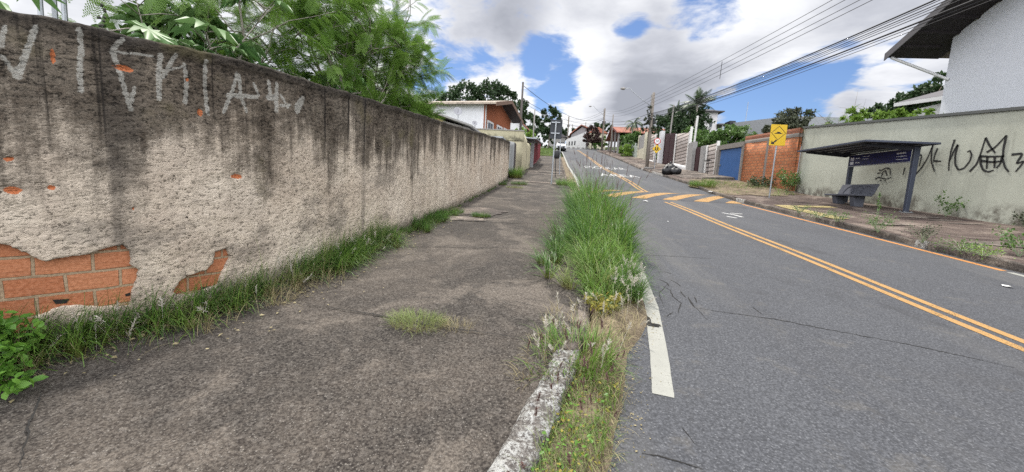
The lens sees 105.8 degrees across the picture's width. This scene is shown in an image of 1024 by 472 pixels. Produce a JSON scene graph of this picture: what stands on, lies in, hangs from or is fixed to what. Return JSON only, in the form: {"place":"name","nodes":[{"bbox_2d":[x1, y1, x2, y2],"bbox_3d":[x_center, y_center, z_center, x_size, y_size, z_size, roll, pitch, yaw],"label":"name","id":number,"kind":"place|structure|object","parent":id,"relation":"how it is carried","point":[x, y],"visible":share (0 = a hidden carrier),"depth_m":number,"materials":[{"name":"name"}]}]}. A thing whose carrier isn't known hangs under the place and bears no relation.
{"place":"outdoors","nodes":[
{"label":"outdoors","id":0,"kind":"place"},
{"bbox_2d":[0,155,584,471],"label":"pavement","id":1,"kind":"structure","parent":0,"point":[346,379],"depth_m":2.64,"materials":[{"name":"concrete"}]},
{"bbox_2d":[0,309,48,399],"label":"leafy plant","id":2,"kind":"object","parent":1,"relation":"on","point":[11,369],"visible":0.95,"depth_m":2.42,"materials":[{"name":"green plant"}]},
{"bbox_2d":[3,209,473,402],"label":"leaf litter","id":3,"kind":"object","parent":1,"relation":"on","point":[115,356],"visible":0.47,"depth_m":3.22,"materials":[{"name":"brown plant"}]},
{"bbox_2d":[384,306,455,337],"bbox_3d":[-0.833,0.806,3.482,0.786,0.372,0.650,4,7,5],"label":"pale tuft","id":4,"kind":"object","parent":1,"relation":"on","point":[407,315],"visible":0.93,"depth_m":3.46,"materials":[{"name":"green plant"}]},
{"bbox_2d":[399,203,464,234],"bbox_3d":[-1.631,-0.421,8.902,0.924,0.648,3.858,4,7,5],"label":"wall tuft","id":5,"kind":"object","parent":1,"relation":"on","point":[440,215],"visible":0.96,"depth_m":8.20,"materials":[{"name":"green plant"}]},
{"bbox_2d":[431,313,473,333],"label":"dry tuft","id":6,"kind":"object","parent":1,"relation":"on","point":[454,325],"visible":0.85,"depth_m":3.46,"materials":[{"name":"beige plant"}]},
{"bbox_2d":[508,167,525,177],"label":"green tuft","id":7,"kind":"object","parent":1,"relation":"on","point":[518,173],"visible":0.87,"depth_m":22.35,"materials":[{"name":"green plant"}]},
{"bbox_2d":[487,349,579,471],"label":"kerb","id":8,"kind":"structure","parent":1,"relation":"on","point":[519,445],"depth_m":2.25,"materials":[{"name":"concrete"}]},
{"bbox_2d":[526,137,541,166],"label":"wall","id":9,"kind":"structure","parent":1,"relation":"on","point":[535,145],"depth_m":33.07,"materials":[{"name":"paint"}]},
{"bbox_2d":[550,119,562,183],"bbox_3d":[2.234,-4.358,20.345,0.620,3.431,0.138,4,7,5],"label":"sign back","id":10,"kind":"object","parent":1,"relation":"on","point":[555,129],"visible":0.94,"depth_m":20.24,"materials":[{"name":"metal"}]},
{"bbox_2d":[563,297,590,352],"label":"kerb","id":11,"kind":"structure","parent":1,"relation":"on","point":[568,343],"depth_m":3.60,"materials":[{"name":"concrete"}]},
{"bbox_2d":[0,0,948,146],"label":"sky","id":12,"kind":"structure","parent":0,"point":[575,56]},
{"bbox_2d":[540,148,555,155],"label":"lawn","id":13,"kind":"structure","parent":0,"point":[544,154],"depth_m":56.62,"materials":[{"name":"plant"}]},
{"bbox_2d":[433,77,518,109],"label":"broad tree","id":14,"kind":"object","parent":13,"relation":"on","point":[493,90],"visible":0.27,"depth_m":57.22,"materials":[{"name":"green plant"}]},
{"bbox_2d":[513,98,542,137],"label":"broad tree","id":15,"kind":"object","parent":13,"relation":"on","point":[530,116],"visible":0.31,"depth_m":55.45,"materials":[{"name":"green plant"}]},
{"bbox_2d":[540,105,562,148],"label":"slender tree","id":16,"kind":"object","parent":13,"relation":"on","point":[555,113],"visible":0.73,"depth_m":70.95,"materials":[{"name":"green plant"}]},
{"bbox_2d":[537,157,646,471],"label":"verge","id":17,"kind":"structure","parent":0,"point":[639,331],"depth_m":2.67,"materials":[{"name":"soil"}]},
{"bbox_2d":[498,361,636,471],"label":"gutter weeds","id":18,"kind":"object","parent":17,"relation":"on","point":[579,439],"visible":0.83,"depth_m":2.24,"materials":[{"name":"green plant"}]},
{"bbox_2d":[505,292,648,408],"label":"seeding grass","id":19,"kind":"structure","parent":17,"relation":"on","point":[589,342],"depth_m":3.06,"materials":[{"name":"plant"}]},
{"bbox_2d":[524,140,664,322],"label":"tall grass","id":20,"kind":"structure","parent":17,"relation":"on","point":[604,250],"depth_m":5.93,"materials":[{"name":"plant"}]},
{"bbox_2d":[583,291,622,317],"bbox_3d":[0.902,0.708,4.002,0.423,0.290,0.357,8,8,35],"label":"yellow weed","id":21,"kind":"object","parent":17,"relation":"on","point":[599,307],"visible":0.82,"depth_m":3.97,"materials":[{"name":"plant"}]},
{"bbox_2d":[609,311,662,471],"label":"grit","id":22,"kind":"object","parent":17,"relation":"on","point":[614,465],"visible":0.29,"depth_m":2.51,"materials":[{"name":"grey stone"}]},
{"bbox_2d":[542,146,955,295],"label":"ground","id":23,"kind":"structure","parent":0,"point":[561,154],"depth_m":63.98,"materials":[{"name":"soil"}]},
{"bbox_2d":[37,0,67,20],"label":"galvanised frame","id":24,"kind":"object","parent":23,"relation":"on","point":[64,10],"depth_m":3.97,"materials":[{"name":"metal"}]},
{"bbox_2d":[0,0,177,44],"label":"castor bean plant","id":25,"kind":"object","parent":23,"relation":"on","point":[150,33],"visible":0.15,"depth_m":3.50,"materials":[{"name":"green plant"}]},
{"bbox_2d":[107,0,293,65],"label":"castor bean plant","id":26,"kind":"object","parent":23,"relation":"on","point":[186,21],"visible":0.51,"depth_m":4.58,"materials":[{"name":"green plant"}]},
{"bbox_2d":[47,0,367,85],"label":"feathery tree","id":27,"kind":"object","parent":23,"relation":"on","point":[242,25],"visible":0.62,"depth_m":5.97,"materials":[{"name":"green plant"}]},
{"bbox_2d":[0,208,415,378],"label":"grass strip","id":28,"kind":"object","parent":23,"relation":"on","point":[359,249],"depth_m":3.32,"materials":[{"name":"plant"}]},
{"bbox_2d":[0,8,509,344],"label":"plaster wall","id":29,"kind":"structure","parent":23,"relation":"on","point":[136,163],"depth_m":3.37,"materials":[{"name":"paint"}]},
{"bbox_2d":[91,0,433,117],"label":"thicket","id":30,"kind":"object","parent":23,"relation":"on","point":[162,27],"visible":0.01,"depth_m":4.97,"materials":[{"name":"green plant"}]},
{"bbox_2d":[258,61,366,94],"bbox_3d":[-3.439,-1.407,6.333,1.460,3.239,2.111,7,8,29],"label":"castor bean plant","id":31,"kind":"object","parent":23,"relation":"on","point":[321,76],"visible":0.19,"depth_m":6.71,"materials":[{"name":"green plant"}]},
{"bbox_2d":[205,0,420,91],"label":"feathery tree","id":32,"kind":"object","parent":23,"relation":"on","point":[371,32],"visible":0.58,"depth_m":7.27,"materials":[{"name":"green plant"}]},
{"bbox_2d":[244,23,426,113],"bbox_3d":[-3.339,-1.815,7.545,2.529,3.533,4.100,4,7,5],"label":"feathery tree","id":33,"kind":"object","parent":23,"relation":"on","point":[342,72],"visible":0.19,"depth_m":6.38,"materials":[{"name":"green plant"}]},
{"bbox_2d":[255,0,455,99],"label":"feathery tree","id":34,"kind":"object","parent":23,"relation":"on","point":[421,45],"visible":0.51,"depth_m":9.26,"materials":[{"name":"green plant"}]},
{"bbox_2d":[309,50,433,114],"bbox_3d":[-3.886,-2.921,11.012,3.236,4.226,3.667,1,7,-15],"label":"feathery tree","id":35,"kind":"object","parent":23,"relation":"on","point":[393,82],"visible":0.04,"depth_m":9.89,"materials":[{"name":"green plant"}]},
{"bbox_2d":[320,51,447,119],"bbox_3d":[-3.413,-2.410,10.145,3.306,3.578,4.081,4,7,5],"label":"feathery tree","id":36,"kind":"object","parent":23,"relation":"on","point":[425,105],"visible":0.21,"depth_m":9.28,"materials":[{"name":"green plant"}]},
{"bbox_2d":[324,63,443,110],"bbox_3d":[-3.728,-2.997,10.564,3.275,4.520,2.708,-3,9,-39],"label":"feathery tree","id":37,"kind":"object","parent":23,"relation":"on","point":[440,100],"visible":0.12,"depth_m":10.17,"materials":[{"name":"green plant"}]},
{"bbox_2d":[432,112,505,139],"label":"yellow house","id":38,"kind":"structure","parent":23,"relation":"on","point":[453,121],"depth_m":20.07,"materials":[{"name":"paint"}]},
{"bbox_2d":[428,100,523,129],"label":"gabled house","id":39,"kind":"structure","parent":23,"relation":"on","point":[494,114],"depth_m":28.23,"materials":[{"name":"white paint"}]},
{"bbox_2d":[476,128,530,170],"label":"garage wall","id":40,"kind":"structure","parent":23,"relation":"on","point":[519,139],"depth_m":25.58,"materials":[{"name":"paint"}]},
{"bbox_2d":[508,141,515,176],"bbox_3d":[-0.071,-4.569,23.776,0.289,2.434,2.564,4,7,8],"label":"gate pilaster","id":41,"kind":"object","parent":23,"relation":"on","point":[512,156],"visible":0.42,"depth_m":23.53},
{"bbox_2d":[510,123,531,136],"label":"gable cottage","id":42,"kind":"structure","parent":23,"relation":"on","point":[513,126],"depth_m":47.94,"materials":[{"name":"white paint"}]},
{"bbox_2d":[519,82,523,129],"bbox_3d":[0.736,-9.442,33.218,0.240,7.225,0.228,4,7,5],"label":"utility pole","id":43,"kind":"object","parent":23,"relation":"on","point":[521,110],"visible":0.6,"depth_m":32.95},
{"bbox_2d":[566,132,585,148],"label":"white house","id":44,"kind":"structure","parent":23,"relation":"on","point":[575,141],"depth_m":88.31,"materials":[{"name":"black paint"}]},
{"bbox_2d":[568,124,592,147],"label":"red roof house","id":45,"kind":"structure","parent":23,"relation":"on","point":[581,129],"depth_m":95.57,"materials":[{"name":"paint"}]},
{"bbox_2d":[582,125,601,149],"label":"dark red tree","id":46,"kind":"object","parent":23,"relation":"on","point":[592,138],"visible":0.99,"depth_m":82.30,"materials":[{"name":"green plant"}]},
{"bbox_2d":[617,130,640,145],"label":"hedge row","id":47,"kind":"object","parent":23,"relation":"on","point":[626,138],"visible":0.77,"depth_m":56.38,"materials":[{"name":"green plant"}]},
{"bbox_2d":[606,126,663,154],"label":"carport house","id":48,"kind":"structure","parent":23,"relation":"on","point":[616,131],"depth_m":65.48,"materials":[{"name":"orange tile"}]},
{"bbox_2d":[647,103,715,154],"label":"dense tree","id":49,"kind":"object","parent":23,"relation":"on","point":[683,120],"visible":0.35,"depth_m":45.68,"materials":[{"name":"green plant"}]},
{"bbox_2d":[681,125,715,146],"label":"loose tree","id":50,"kind":"object","parent":23,"relation":"on","point":[701,135],"visible":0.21,"depth_m":40.23,"materials":[{"name":"green plant"}]},
{"bbox_2d":[680,86,717,126],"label":"palm tree","id":51,"kind":"object","parent":23,"relation":"on","point":[698,95],"visible":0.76,"depth_m":43.43,"materials":[{"name":"green plant"}]},
{"bbox_2d":[689,109,724,131],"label":"pale villa","id":52,"kind":"object","parent":23,"relation":"on","point":[714,115],"visible":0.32,"depth_m":50.28,"materials":[{"name":"white paint"}]},
{"bbox_2d":[702,123,757,144],"bbox_3d":[20.331,-8.074,36.395,3.540,4.948,6.454,3,7,-3],"label":"bushy tree","id":53,"kind":"object","parent":23,"relation":"on","point":[726,134],"visible":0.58,"depth_m":35.46,"materials":[{"name":"green plant"}]},
{"bbox_2d":[741,128,803,190],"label":"brick wall","id":54,"kind":"structure","parent":23,"relation":"on","point":[758,156],"depth_m":22.51,"materials":[{"name":"brick"}]},
{"bbox_2d":[761,106,815,145],"bbox_3d":[21.368,-7.125,30.554,3.308,5.778,5.744,4,7,5],"label":"round tree","id":55,"kind":"object","parent":23,"relation":"on","point":[791,119],"visible":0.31,"depth_m":29.19,"materials":[{"name":"green plant"}]},
{"bbox_2d":[724,102,871,172],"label":"grey block","id":56,"kind":"structure","parent":23,"relation":"on","point":[756,126],"depth_m":37.45,"materials":[{"name":"concrete"}]},
{"bbox_2d":[597,150,1023,272],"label":"kerb","id":57,"kind":"structure","parent":23,"relation":"on","point":[1004,263],"depth_m":9.65,"materials":[{"name":"concrete"}]},
{"bbox_2d":[824,208,849,221],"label":"kerb weed","id":58,"kind":"object","parent":57,"relation":"on","point":[837,219],"visible":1,"depth_m":11.22,"materials":[{"name":"green plant"}]},
{"bbox_2d":[856,211,898,232],"bbox_3d":[9.314,-0.363,9.796,0.729,0.561,0.726,1,7,-19],"label":"kerb weed","id":59,"kind":"object","parent":57,"relation":"on","point":[871,221],"visible":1,"depth_m":9.76,"materials":[{"name":"green plant"}]},
{"bbox_2d":[905,221,941,242],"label":"kerb weed","id":60,"kind":"object","parent":57,"relation":"on","point":[924,234],"visible":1,"depth_m":8.58,"materials":[{"name":"green plant"}]},
{"bbox_2d":[927,234,992,254],"bbox_3d":[9.106,0.203,7.875,0.878,0.442,0.885,0,8,-26],"label":"kerb weed","id":61,"kind":"object","parent":57,"relation":"on","point":[962,248],"visible":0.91,"depth_m":7.87,"materials":[{"name":"green plant"}]},
{"bbox_2d":[808,92,864,124],"bbox_3d":[17.258,-4.798,20.474,3.077,5.518,3.130,9,9,38],"label":"feathery sapling","id":62,"kind":"object","parent":23,"relation":"on","point":[838,118],"visible":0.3,"depth_m":20.14,"materials":[{"name":"green plant"}]},
{"bbox_2d":[839,106,881,122],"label":"leafy shrub","id":63,"kind":"object","parent":23,"relation":"on","point":[860,117],"visible":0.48,"depth_m":19.16,"materials":[{"name":"green plant"}]},
{"bbox_2d":[872,109,911,119],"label":"leafy shrub","id":64,"kind":"object","parent":23,"relation":"on","point":[883,114],"visible":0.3,"depth_m":17.86,"materials":[{"name":"green plant"}]},
{"bbox_2d":[849,70,946,118],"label":"trees","id":65,"kind":"object","parent":23,"relation":"on","point":[924,88],"visible":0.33,"depth_m":37.07,"materials":[{"name":"green plant"}]},
{"bbox_2d":[884,107,943,118],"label":"leafy shrub","id":66,"kind":"object","parent":23,"relation":"on","point":[898,111],"visible":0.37,"depth_m":16.35,"materials":[{"name":"green plant"}]},
{"bbox_2d":[894,90,942,115],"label":"grey roof house","id":67,"kind":"structure","parent":23,"relation":"on","point":[934,96],"depth_m":23.15,"materials":[{"name":"paint"}]},
{"bbox_2d":[884,0,1023,113],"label":"white house","id":68,"kind":"structure","parent":23,"relation":"on","point":[981,47],"depth_m":15.76,"materials":[{"name":"paint"}]},
{"bbox_2d":[561,150,1023,471],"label":"road","id":69,"kind":"structure","parent":0,"point":[781,342],"depth_m":3.59,"materials":[{"name":"asphalt"}]},
{"bbox_2d":[583,189,742,203],"bbox_3d":[6.714,-1.893,18.090,6.630,0.330,2.900,4,7,5],"label":"speed hump","id":70,"kind":"object","parent":69,"relation":"on","point":[685,197],"visible":0.73,"depth_m":17.28,"materials":[{"name":"concrete"}]},
{"bbox_2d":[598,150,1023,263],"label":"pavement","id":71,"kind":"structure","parent":0,"point":[978,231],"depth_m":11.60,"materials":[{"name":"concrete"}]},
{"bbox_2d":[589,106,605,150],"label":"utility pole","id":72,"kind":"object","parent":71,"relation":"on","point":[603,121],"visible":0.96,"depth_m":72.20,"materials":[{"name":"concrete"}]},
{"bbox_2d":[619,143,633,155],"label":"round bush","id":73,"kind":"object","parent":71,"relation":"on","point":[626,150],"visible":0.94,"depth_m":54.06,"materials":[{"name":"green plant"}]},
{"bbox_2d":[623,117,643,143],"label":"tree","id":74,"kind":"object","parent":71,"relation":"on","point":[633,125],"visible":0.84,"depth_m":56.49,"materials":[{"name":"green plant"}]},
{"bbox_2d":[620,87,654,166],"bbox_3d":[11.805,-10.174,37.026,3.452,7.726,0.394,4,7,7],"label":"utility pole","id":75,"kind":"object","parent":71,"relation":"on","point":[651,122],"visible":0.97,"depth_m":36.72,"materials":[{"name":"concrete"}]},
{"bbox_2d":[640,105,655,131],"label":"pole creeper","id":76,"kind":"object","parent":75,"relation":"attached to","point":[644,124],"visible":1,"depth_m":36.62,"materials":[{"name":"green plant"}]},
{"bbox_2d":[654,0,844,98],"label":"power cable","id":77,"kind":"object","parent":75,"relation":"attached to","point":[759,45],"visible":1,"depth_m":17.46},
{"bbox_2d":[659,0,858,99],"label":"power cable","id":78,"kind":"object","parent":75,"relation":"attached to","point":[774,43],"visible":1,"depth_m":16.19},
{"bbox_2d":[655,0,871,104],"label":"power cable","id":79,"kind":"object","parent":75,"relation":"attached to","point":[790,40],"visible":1,"depth_m":14.27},
{"bbox_2d":[654,0,935,112],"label":"power cable","id":80,"kind":"object","parent":75,"relation":"attached to","point":[822,48],"visible":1,"depth_m":12.90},
{"bbox_2d":[653,0,939,113],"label":"power cable","id":81,"kind":"object","parent":75,"relation":"attached to","point":[824,49],"visible":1,"depth_m":12.83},
{"bbox_2d":[655,0,946,113],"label":"power cable","id":82,"kind":"object","parent":75,"relation":"attached to","point":[832,48],"visible":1,"depth_m":12.52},
{"bbox_2d":[653,0,952,114],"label":"power cable","id":83,"kind":"object","parent":75,"relation":"attached to","point":[831,50],"visible":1,"depth_m":12.60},
{"bbox_2d":[651,0,959,115],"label":"power cable","id":84,"kind":"object","parent":75,"relation":"attached to","point":[838,49],"visible":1,"depth_m":12.31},
{"bbox_2d":[651,0,975,116],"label":"power cable","id":85,"kind":"object","parent":75,"relation":"attached to","point":[846,50],"visible":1,"depth_m":11.84,"materials":[{"name":"rubber"}]},
{"bbox_2d":[654,0,982,116],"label":"power cable","id":86,"kind":"object","parent":75,"relation":"attached to","point":[853,50],"visible":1,"depth_m":11.54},
{"bbox_2d":[655,0,991,118],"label":"power cable","id":87,"kind":"object","parent":75,"relation":"attached to","point":[857,51],"visible":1,"depth_m":11.46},
{"bbox_2d":[637,132,647,159],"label":"cream gate","id":88,"kind":"structure","parent":71,"relation":"on","point":[642,146],"depth_m":48.70,"materials":[{"name":"paint"}]},
{"bbox_2d":[632,163,664,166],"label":"driveway slab","id":89,"kind":"structure","parent":71,"relation":"on","point":[650,165],"depth_m":40.16,"materials":[{"name":"concrete"}]},
{"bbox_2d":[649,134,656,161],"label":"slatted wall","id":90,"kind":"structure","parent":71,"relation":"on","point":[652,151],"depth_m":45.08,"materials":[{"name":"concrete"}]},
{"bbox_2d":[657,131,664,163],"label":"gate pier","id":91,"kind":"structure","parent":71,"relation":"on","point":[661,146],"depth_m":41.80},
{"bbox_2d":[662,133,675,163],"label":"maroon gate","id":92,"kind":"structure","parent":71,"relation":"on","point":[669,143],"depth_m":40.00,"materials":[{"name":"metal"}]},
{"bbox_2d":[648,169,712,174],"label":"driveway slab","id":93,"kind":"structure","parent":71,"relation":"on","point":[686,172],"depth_m":30.86,"materials":[{"name":"concrete"}]},
{"bbox_2d":[673,127,692,169],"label":"slatted wall","id":94,"kind":"structure","parent":71,"relation":"on","point":[683,141],"depth_m":36.05,"materials":[{"name":"concrete"}]},
{"bbox_2d":[686,142,697,170],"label":"gate pier","id":95,"kind":"structure","parent":71,"relation":"on","point":[692,146],"depth_m":33.07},
{"bbox_2d":[694,147,700,171],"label":"maroon gate","id":96,"kind":"structure","parent":71,"relation":"on","point":[697,159],"depth_m":32.46,"materials":[{"name":"metal"}]},
{"bbox_2d":[698,146,705,172],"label":"gate pier","id":97,"kind":"structure","parent":71,"relation":"on","point":[702,159],"depth_m":30.71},
{"bbox_2d":[672,174,733,179],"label":"driveway slab","id":98,"kind":"structure","parent":71,"relation":"on","point":[721,177],"depth_m":26.45,"materials":[{"name":"concrete"}]},
{"bbox_2d":[703,141,719,174],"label":"slatted wall","id":99,"kind":"structure","parent":71,"relation":"on","point":[710,154],"depth_m":29.54,"materials":[{"name":"concrete"}]},
{"bbox_2d":[714,141,746,180],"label":"blue gate","id":100,"kind":"structure","parent":71,"relation":"on","point":[729,160],"depth_m":26.37,"materials":[{"name":"metal"}]},
{"bbox_2d":[688,178,803,195],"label":"rough verge","id":101,"kind":"structure","parent":71,"relation":"on","point":[764,191],"depth_m":21.33,"materials":[{"name":"soil"}]},
{"bbox_2d":[689,177,717,187],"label":"green tuft","id":102,"kind":"object","parent":101,"relation":"on","point":[704,184],"visible":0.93,"depth_m":21.87,"materials":[{"name":"green plant"}]},
{"bbox_2d":[747,176,775,186],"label":"wall weed","id":103,"kind":"object","parent":101,"relation":"on","point":[756,182],"depth_m":22.26,"materials":[{"name":"green plant"}]},
{"bbox_2d":[774,167,800,190],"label":"wall weed","id":104,"kind":"object","parent":101,"relation":"on","point":[783,177],"depth_m":20.61,"materials":[{"name":"green plant"}]},
{"bbox_2d":[768,124,787,197],"bbox_3d":[11.876,-3.321,17.555,0.680,3.362,0.095,4,7,5],"label":"warning sign","id":105,"kind":"object","parent":71,"relation":"on","point":[778,132],"visible":0.93,"depth_m":17.38,"materials":[{"name":"metal"}]},
{"bbox_2d":[784,207,847,218],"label":"tactile paving","id":106,"kind":"structure","parent":71,"relation":"on","point":[792,208],"depth_m":13.07,"materials":[{"name":"yellow paint"}]},
{"bbox_2d":[824,184,879,206],"bbox_3d":[13.515,-1.619,15.508,0.726,0.923,1.800,4,7,5],"label":"concrete bench","id":107,"kind":"object","parent":71,"relation":"on","point":[856,193],"visible":0.92,"depth_m":15.17,"materials":[{"name":"concrete"}]},
{"bbox_2d":[797,139,940,212],"bbox_3d":[13.103,-2.174,14.806,2.320,2.406,3.640,4,7,5],"label":"bus shelter","id":108,"kind":"object","parent":71,"relation":"on","point":[901,152],"visible":0.91,"depth_m":14.10,"materials":[{"name":"grey metal"}]},
{"bbox_2d":[795,106,1023,226],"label":"green wall","id":109,"kind":"structure","parent":71,"relation":"on","point":[975,158],"depth_m":13.14,"materials":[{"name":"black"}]},
{"bbox_2d":[933,190,968,215],"bbox_3d":[14.258,-1.053,12.606,0.902,0.877,0.794,8,8,34],"label":"wall weed","id":110,"kind":"object","parent":71,"relation":"on","point":[948,207],"depth_m":12.59,"materials":[{"name":"green plant"}]},
{"bbox_2d":[961,240,1014,259],"bbox_3d":[9.055,0.273,7.486,0.690,0.352,0.759,8,8,34],"label":"kerb weed","id":111,"kind":"object","parent":71,"relation":"on","point":[985,249],"visible":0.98,"depth_m":7.42,"materials":[{"name":"green plant"}]},
{"bbox_2d":[965,241,1023,247],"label":"repair patch","id":112,"kind":"object","parent":71,"relation":"on","point":[997,243],"visible":0.68,"depth_m":8.59,"materials":[{"name":"concrete"}]},
{"bbox_2d":[992,224,1023,255],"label":"wall weed","id":113,"kind":"object","parent":71,"relation":"on","point":[1011,241],"depth_m":7.54,"materials":[{"name":"green plant"}]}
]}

